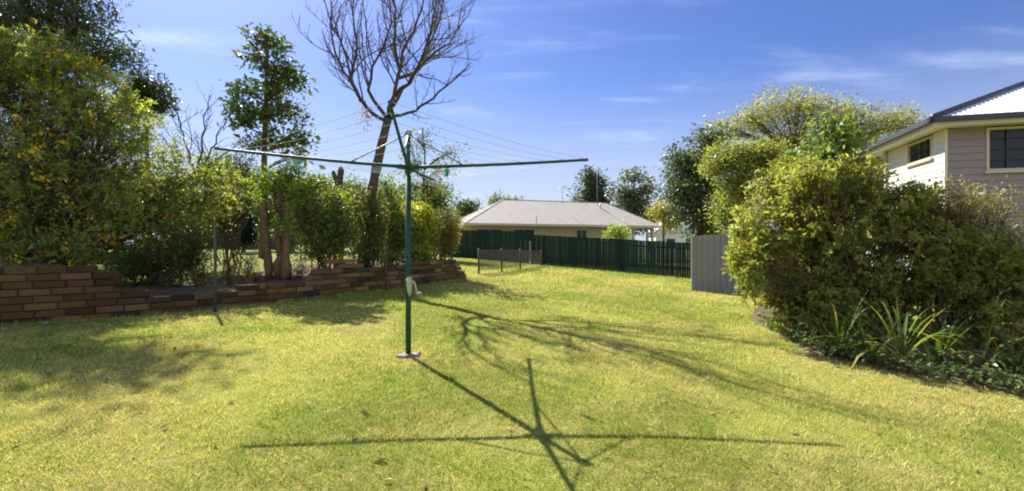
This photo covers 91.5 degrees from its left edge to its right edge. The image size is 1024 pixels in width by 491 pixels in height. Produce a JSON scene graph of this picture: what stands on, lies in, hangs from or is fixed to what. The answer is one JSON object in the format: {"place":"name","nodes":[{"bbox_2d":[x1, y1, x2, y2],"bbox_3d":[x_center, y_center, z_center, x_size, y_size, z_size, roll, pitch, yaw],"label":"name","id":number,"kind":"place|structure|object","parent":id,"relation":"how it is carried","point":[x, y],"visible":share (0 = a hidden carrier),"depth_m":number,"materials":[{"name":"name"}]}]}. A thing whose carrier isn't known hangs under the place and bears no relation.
{"place":"outdoors","nodes":[
{"label":"outdoors","id":0,"kind":"place"},
{"bbox_2d":[0,259,411,296],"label":"garden soil","id":1,"kind":"structure","parent":0,"point":[174,289],"depth_m":10.32,"materials":[{"name":"brown soil"}]},
{"bbox_2d":[0,17,253,286],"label":"flowering shrub","id":2,"kind":"object","parent":1,"relation":"on","point":[50,156],"visible":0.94,"depth_m":10.41,"materials":[{"name":"green plant"}]},
{"bbox_2d":[89,215,226,289],"bbox_3d":[-7.157,0.220,10.285,2.237,1.673,1.639,0,0,0],"label":"dark shrub","id":3,"kind":"object","parent":1,"relation":"on","point":[166,258],"visible":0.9,"depth_m":10.18,"materials":[{"name":"green plant"}]},
{"bbox_2d":[192,259,217,285],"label":"dry weed","id":4,"kind":"object","parent":1,"relation":"on","point":[204,277],"visible":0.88,"depth_m":10.57,"materials":[{"name":"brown plant"}]},
{"bbox_2d":[217,251,241,283],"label":"dry weed","id":5,"kind":"object","parent":1,"relation":"on","point":[227,277],"visible":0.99,"depth_m":10.98,"materials":[{"name":"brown plant"}]},
{"bbox_2d":[237,244,260,281],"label":"dry weed","id":6,"kind":"object","parent":1,"relation":"on","point":[247,263],"visible":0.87,"depth_m":11.48,"materials":[{"name":"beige plant"}]},
{"bbox_2d":[243,263,268,283],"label":"dry weed","id":7,"kind":"object","parent":1,"relation":"on","point":[259,278],"visible":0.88,"depth_m":10.87,"materials":[{"name":"brown plant"}]},
{"bbox_2d":[259,171,291,279],"bbox_3d":[-5.429,-0.469,11.583,0.836,2.561,0.368,0,0,19],"label":"pollarded trunk","id":8,"kind":"object","parent":1,"relation":"on","point":[280,267],"visible":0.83,"depth_m":11.54,"materials":[{"name":"brown plant"}]},
{"bbox_2d":[241,159,311,238],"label":"leafy suckers","id":9,"kind":"object","parent":8,"relation":"attached to","point":[283,176],"visible":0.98,"depth_m":11.48,"materials":[{"name":"green plant"}]},
{"bbox_2d":[287,254,309,280],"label":"dry weed","id":10,"kind":"object","parent":1,"relation":"on","point":[298,272],"visible":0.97,"depth_m":11.35,"materials":[{"name":"beige plant"}]},
{"bbox_2d":[282,171,371,269],"bbox_3d":[-4.792,-0.650,12.876,2.519,2.578,1.863,0,0,0],"label":"green shrub","id":11,"kind":"object","parent":1,"relation":"on","point":[331,220],"visible":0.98,"depth_m":12.70,"materials":[{"name":"green plant"}]},
{"bbox_2d":[332,166,343,263],"bbox_3d":[-4.952,-0.854,14.199,0.298,2.789,0.296,0,0,-44],"label":"lopped trunk","id":12,"kind":"object","parent":1,"relation":"on","point":[338,178],"visible":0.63,"depth_m":14.14,"materials":[{"name":"brown plant"}]},
{"bbox_2d":[346,184,397,266],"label":"green shrub","id":13,"kind":"object","parent":1,"relation":"on","point":[373,223],"visible":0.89,"depth_m":13.11,"materials":[{"name":"green plant"}]},
{"bbox_2d":[292,0,482,266],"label":"bare tree","id":14,"kind":"object","parent":1,"relation":"on","point":[387,119],"visible":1,"depth_m":13.36,"materials":[{"name":"brown plant"}]},
{"bbox_2d":[372,173,424,264],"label":"green shrub","id":15,"kind":"object","parent":1,"relation":"on","point":[393,240],"visible":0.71,"depth_m":14.21,"materials":[{"name":"green plant"}]},
{"bbox_2d":[379,240,440,266],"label":"green shrub","id":16,"kind":"object","parent":1,"relation":"on","point":[421,256],"visible":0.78,"depth_m":13.92,"materials":[{"name":"green plant"}]},
{"bbox_2d":[397,195,448,259],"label":"yellow shrub","id":17,"kind":"object","parent":1,"relation":"on","point":[428,221],"visible":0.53,"depth_m":14.64,"materials":[{"name":"green plant"}]},
{"bbox_2d":[394,117,470,209],"bbox_3d":[-2.629,-1.750,16.061,2.675,4.729,1.861,0,0,0],"label":"sapling","id":18,"kind":"object","parent":1,"relation":"on","point":[426,188],"visible":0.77,"depth_m":15.96,"materials":[{"name":"green plant"}]},
{"bbox_2d":[431,205,465,259],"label":"brown shrub","id":19,"kind":"object","parent":1,"relation":"on","point":[450,225],"visible":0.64,"depth_m":15.35,"materials":[{"name":"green plant"}]},
{"bbox_2d":[0,248,411,280],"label":"neighbour lawn","id":20,"kind":"structure","parent":0,"point":[260,259],"depth_m":13.75,"materials":[{"name":"green plant"}]},
{"bbox_2d":[0,0,157,218],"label":"evergreen tree","id":21,"kind":"object","parent":20,"relation":"on","point":[69,22],"visible":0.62,"depth_m":16.99,"materials":[{"name":"green plant"}]},
{"bbox_2d":[0,145,212,244],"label":"garden tree","id":22,"kind":"object","parent":20,"relation":"on","point":[113,203],"visible":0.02,"depth_m":23.84,"materials":[{"name":"green plant"}]},
{"bbox_2d":[105,56,185,249],"bbox_3d":[-13.566,-3.378,18.512,2.810,7.231,2.214,0,0,0],"label":"evergreen tree","id":23,"kind":"object","parent":20,"relation":"on","point":[143,86],"visible":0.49,"depth_m":18.34,"materials":[{"name":"green plant"}]},
{"bbox_2d":[148,81,242,225],"bbox_3d":[-7.968,-1.733,12.545,2.205,4.667,1.169,0,0,-12],"label":"bare shrub","id":24,"kind":"object","parent":20,"relation":"on","point":[202,143],"visible":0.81,"depth_m":12.48,"materials":[{"name":"brown plant"}]},
{"bbox_2d":[158,158,260,185],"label":"garden tree","id":25,"kind":"object","parent":20,"relation":"on","point":[227,169],"visible":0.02,"depth_m":30.61,"materials":[{"name":"green plant"}]},
{"bbox_2d":[178,141,265,265],"bbox_3d":[-7.714,-1.155,13.544,2.344,3.417,1.579,0,0,-36],"label":"green shrub","id":26,"kind":"object","parent":20,"relation":"on","point":[232,245],"visible":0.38,"depth_m":13.48,"materials":[{"name":"green plant"}]},
{"bbox_2d":[175,186,283,248],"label":"cottage","id":27,"kind":"structure","parent":20,"relation":"on","point":[255,246],"depth_m":25.54,"materials":[{"name":"beige brick"}]},
{"bbox_2d":[227,205,258,252],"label":"conifer","id":28,"kind":"object","parent":20,"relation":"on","point":[249,235],"visible":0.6,"depth_m":17.91,"materials":[{"name":"green plant"}]},
{"bbox_2d":[216,22,325,257],"bbox_3d":[-7.475,-3.253,15.518,3.200,7.260,1.914,0,0,0],"label":"slender tree","id":29,"kind":"object","parent":20,"relation":"on","point":[270,90],"visible":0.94,"depth_m":15.32,"materials":[{"name":"green plant"}]},
{"bbox_2d":[242,163,334,250],"bbox_3d":[-9.504,-1.655,21.027,4.515,3.838,2.788,0,0,0],"label":"garden tree","id":30,"kind":"object","parent":20,"relation":"on","point":[320,180],"visible":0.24,"depth_m":20.71,"materials":[{"name":"green plant"}]},
{"bbox_2d":[318,168,402,251],"bbox_3d":[-6.858,-1.594,21.995,4.173,3.748,2.592,0,0,0],"label":"garden tree","id":31,"kind":"object","parent":20,"relation":"on","point":[348,184],"visible":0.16,"depth_m":21.67,"materials":[{"name":"green plant"}]},
{"bbox_2d":[390,179,464,244],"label":"garden tree","id":32,"kind":"object","parent":20,"relation":"on","point":[436,202],"visible":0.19,"depth_m":23.77,"materials":[{"name":"green plant"}]},
{"bbox_2d":[0,246,1023,490],"bbox_3d":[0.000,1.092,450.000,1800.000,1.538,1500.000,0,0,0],"label":"lawn","id":33,"kind":"structure","parent":0,"point":[568,458],"depth_m":4.25,"materials":[{"name":"green plant"}]},
{"bbox_2d":[0,265,265,323],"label":"retaining wall","id":34,"kind":"structure","parent":33,"relation":"on","point":[44,293],"depth_m":7.98,"materials":[{"name":"brick"}]},
{"bbox_2d":[213,225,216,312],"bbox_3d":[-5.349,0.445,8.996,0.054,1.629,0.052,0,0,0],"label":"fence post","id":35,"kind":"object","parent":33,"relation":"on","point":[215,268],"visible":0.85,"depth_m":8.98,"materials":[{"name":"metal"}]},
{"bbox_2d":[294,230,354,247],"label":"distant tree","id":36,"kind":"object","parent":33,"relation":"on","point":[306,238],"visible":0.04,"depth_m":69.35,"materials":[{"name":"green plant"}]},
{"bbox_2d":[1,263,688,354],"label":"grass fringe","id":37,"kind":"object","parent":33,"relation":"on","point":[250,305],"depth_m":9.97,"materials":[{"name":"green plant"}]},
{"bbox_2d":[265,259,460,303],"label":"retaining wall","id":38,"kind":"structure","parent":33,"relation":"on","point":[353,276],"depth_m":11.85,"materials":[{"name":"brick"}]},
{"bbox_2d":[385,238,386,290],"bbox_3d":[-3.120,0.498,12.362,0.046,1.376,0.044,0,0,0],"label":"fence post","id":39,"kind":"object","parent":33,"relation":"on","point":[385,264],"visible":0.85,"depth_m":12.34,"materials":[{"name":"metal"}]},
{"bbox_2d":[214,100,587,358],"bbox_3d":[-1.222,-0.007,5.997,3.284,2.715,3.150,0,0,40],"label":"rotary clothesline","id":40,"kind":"object","parent":33,"relation":"on","point":[408,167],"visible":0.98,"depth_m":5.90,"materials":[{"name":"green metal"}]},
{"bbox_2d":[439,224,440,260],"bbox_3d":[-2.083,0.242,14.393,0.046,1.739,0.044,0,0,0],"label":"fence post","id":41,"kind":"object","parent":33,"relation":"on","point":[439,244],"visible":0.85,"depth_m":14.37,"materials":[{"name":"metal"}]},
{"bbox_2d":[452,196,483,218],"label":"gum tree","id":42,"kind":"object","parent":33,"relation":"on","point":[470,207],"visible":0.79,"depth_m":51.45,"materials":[{"name":"green plant"}]},
{"bbox_2d":[448,230,530,262],"bbox_3d":[-1.339,0.097,27.697,5.316,2.058,0.176,0,0,28],"label":"paling fence","id":43,"kind":"object","parent":33,"relation":"on","point":[470,245],"visible":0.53,"depth_m":27.49,"materials":[{"name":"green paint"}]},
{"bbox_2d":[482,189,523,205],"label":"distant tree","id":44,"kind":"object","parent":33,"relation":"on","point":[495,196],"visible":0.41,"depth_m":89.69,"materials":[{"name":"green plant"}]},
{"bbox_2d":[478,248,541,273],"bbox_3d":[0.348,0.569,20.637,0.480,0.963,7.873,0,0,19],"label":"fence","id":45,"kind":"object","parent":33,"relation":"on","point":[518,256],"visible":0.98,"depth_m":18.60,"materials":[{"name":"metal"}]},
{"bbox_2d":[10,281,1010,486],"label":"fallen leaves","id":46,"kind":"object","parent":33,"relation":"on","point":[423,483],"visible":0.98,"depth_m":3.90,"materials":[{"name":"brown plant"}]},
{"bbox_2d":[457,169,661,260],"bbox_3d":[2.850,-2.163,39.186,15.531,8.125,8.040,0,0,-19],"label":"bungalow","id":47,"kind":"object","parent":33,"relation":"on","point":[566,218],"visible":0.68,"depth_m":36.62,"materials":[{"name":"beige steel"},{"name":"cream painted boards"},{"name":"glass"}]},
{"bbox_2d":[476,228,502,241],"bbox_3d":[-1.542,-0.710,34.155,1.900,0.920,0.075,0,0,-19],"label":"window","id":48,"kind":"structure","parent":47,"relation":"in","point":[477,229],"depth_m":34.07,"materials":[{"name":"grey glass"}]},
{"bbox_2d":[514,229,534,241],"bbox_3d":[0.868,-0.710,34.989,1.600,0.920,0.075,0,0,-19],"label":"window","id":49,"kind":"structure","parent":47,"relation":"in","point":[531,231],"depth_m":35.08,"materials":[{"name":"grey glass"}]},
{"bbox_2d":[576,229,586,236],"bbox_3d":[5.073,-0.710,36.444,0.900,0.920,0.075,0,0,-19],"label":"window","id":50,"kind":"structure","parent":47,"relation":"in","point":[579,232],"depth_m":36.42,"materials":[{"name":"grey glass"}]},
{"bbox_2d":[566,164,620,205],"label":"conifer","id":51,"kind":"object","parent":33,"relation":"on","point":[593,190],"visible":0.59,"depth_m":63.25,"materials":[{"name":"green plant"}]},
{"bbox_2d":[531,235,690,277],"bbox_3d":[4.996,0.562,23.888,9.325,2.253,0.273,0,0,32],"label":"paling fence","id":52,"kind":"object","parent":33,"relation":"on","point":[649,256],"visible":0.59,"depth_m":23.88,"materials":[{"name":"green paint"}]},
{"bbox_2d":[601,219,632,245],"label":"light shrub","id":53,"kind":"object","parent":33,"relation":"on","point":[616,232],"visible":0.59,"depth_m":28.80,"materials":[{"name":"green plant"}]},
{"bbox_2d":[603,164,662,236],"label":"gum tree","id":54,"kind":"object","parent":33,"relation":"on","point":[632,201],"visible":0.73,"depth_m":57.59,"materials":[{"name":"green plant"}]},
{"bbox_2d":[640,199,686,240],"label":"golden tree","id":55,"kind":"object","parent":33,"relation":"on","point":[656,211],"visible":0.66,"depth_m":47.74,"materials":[{"name":"yellow plant"}]},
{"bbox_2d":[645,225,686,259],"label":"weatherboard house","id":56,"kind":"structure","parent":33,"relation":"on","point":[671,236],"depth_m":60.00,"materials":[{"name":"white paint"}]},
{"bbox_2d":[652,115,738,237],"bbox_3d":[8.933,-2.307,24.063,4.780,7.816,3.754,0,0,0],"label":"dark tree","id":57,"kind":"object","parent":33,"relation":"on","point":[689,195],"visible":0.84,"depth_m":23.57,"materials":[{"name":"green plant"}]},
{"bbox_2d":[685,219,727,242],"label":"distant tree","id":58,"kind":"object","parent":33,"relation":"on","point":[688,239],"visible":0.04,"depth_m":79.14,"materials":[{"name":"green plant"}]},
{"bbox_2d":[691,235,781,292],"bbox_3d":[6.566,0.529,14.525,2.600,1.679,0.070,0,0,8],"label":"metal fence","id":59,"kind":"object","parent":33,"relation":"on","point":[707,259],"visible":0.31,"depth_m":14.62,"materials":[{"name":"grey metal"}]},
{"bbox_2d":[689,131,798,234],"bbox_3d":[8.694,-1.299,18.004,4.493,5.682,2.802,0,0,0],"label":"lime tree","id":60,"kind":"object","parent":33,"relation":"on","point":[745,161],"visible":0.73,"depth_m":17.69,"materials":[{"name":"green plant"}]},
{"bbox_2d":[695,77,937,266],"bbox_3d":[15.515,-3.485,26.005,12.399,10.574,4.308,0,0,0],"label":"spreading tree","id":61,"kind":"object","parent":33,"relation":"on","point":[796,109],"visible":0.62,"depth_m":25.58,"materials":[{"name":"green plant"}]},
{"bbox_2d":[853,81,1023,286],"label":"two storey house","id":62,"kind":"structure","parent":33,"relation":"on","point":[980,139],"depth_m":11.70,"materials":[{"name":"white paint"}]},
{"bbox_2d":[904,135,933,167],"bbox_3d":[10.541,-2.415,12.925,0.115,0.610,1.320,0,0,16],"label":"window","id":63,"kind":"structure","parent":62,"relation":"in","point":[922,152],"depth_m":12.91,"materials":[{"name":"beige glass"}]},
{"bbox_2d":[984,126,1023,173],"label":"window","id":64,"kind":"structure","parent":62,"relation":"in","point":[1004,148],"depth_m":11.50,"materials":[{"name":"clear glass"}]},
{"bbox_2d":[872,168,1023,339],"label":"wispy shrub","id":65,"kind":"object","parent":33,"relation":"on","point":[978,199],"visible":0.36,"depth_m":7.08,"materials":[{"name":"green plant"}]},
{"bbox_2d":[923,266,1022,328],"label":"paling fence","id":66,"kind":"object","parent":33,"relation":"on","point":[952,310],"visible":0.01,"depth_m":8.97,"materials":[{"name":"grey wood"}]},
{"bbox_2d":[0,0,1023,245],"label":"sky","id":67,"kind":"structure","parent":0,"point":[612,84],"materials":[{"name":"blue"}]},
{"bbox_2d":[750,297,1023,397],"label":"mulch bed","id":68,"kind":"object","parent":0,"point":[755,318],"visible":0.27,"depth_m":5.98,"materials":[{"name":"brown soil"}]},
{"bbox_2d":[763,105,880,270],"bbox_3d":[5.100,-0.477,8.255,1.930,3.682,1.428,0,0,0],"label":"tall shrub","id":69,"kind":"object","parent":68,"relation":"on","point":[836,143],"visible":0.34,"depth_m":8.04,"materials":[{"name":"green plant"}]},
{"bbox_2d":[782,293,902,356],"bbox_3d":[4.072,0.983,6.167,0.888,0.793,1.302,0,0,-45],"label":"strap leaf plant","id":70,"kind":"object","parent":68,"relation":"on","point":[836,334],"visible":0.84,"depth_m":6.15,"materials":[{"name":"green plant"}]},
{"bbox_2d":[807,307,912,359],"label":"strap leaf plant","id":71,"kind":"object","parent":68,"relation":"on","point":[863,346],"visible":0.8,"depth_m":5.96,"materials":[{"name":"green plant"}]},
{"bbox_2d":[719,148,1023,350],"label":"rounded shrub","id":72,"kind":"object","parent":68,"relation":"on","point":[762,253],"visible":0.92,"depth_m":7.16,"materials":[{"name":"green plant"}]},
{"bbox_2d":[758,313,1023,389],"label":"ground cover","id":73,"kind":"object","parent":68,"relation":"on","point":[1001,377],"visible":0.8,"depth_m":5.52,"materials":[{"name":"green plant"}]},
{"bbox_2d":[825,297,980,367],"bbox_3d":[4.483,0.991,5.766,1.394,0.782,1.379,0,0,-18],"label":"strap leaf plant","id":74,"kind":"object","parent":68,"relation":"on","point":[900,345],"visible":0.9,"depth_m":5.89,"materials":[{"name":"green plant"}]},
{"bbox_2d":[857,296,1007,374],"bbox_3d":[4.914,0.967,5.826,1.017,0.840,1.489,0,0,-7],"label":"strap leaf plant","id":75,"kind":"object","parent":68,"relation":"on","point":[936,344],"visible":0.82,"depth_m":5.72,"materials":[{"name":"green plant"}]},
{"bbox_2d":[892,301,1023,376],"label":"strap leaf plant","id":76,"kind":"object","parent":68,"relation":"on","point":[987,341],"visible":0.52,"depth_m":5.53,"materials":[{"name":"green plant"}]},
{"bbox_2d":[940,350,1023,366],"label":"log","id":77,"kind":"object","parent":68,"relation":"on","point":[988,356],"visible":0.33,"depth_m":5.57,"materials":[{"name":"brown wood"}]},
{"bbox_2d":[945,317,1023,373],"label":"strap leaf plant","id":78,"kind":"object","parent":68,"relation":"on","point":[1011,360],"visible":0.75,"depth_m":5.38,"materials":[{"name":"green plant"}]}
]}

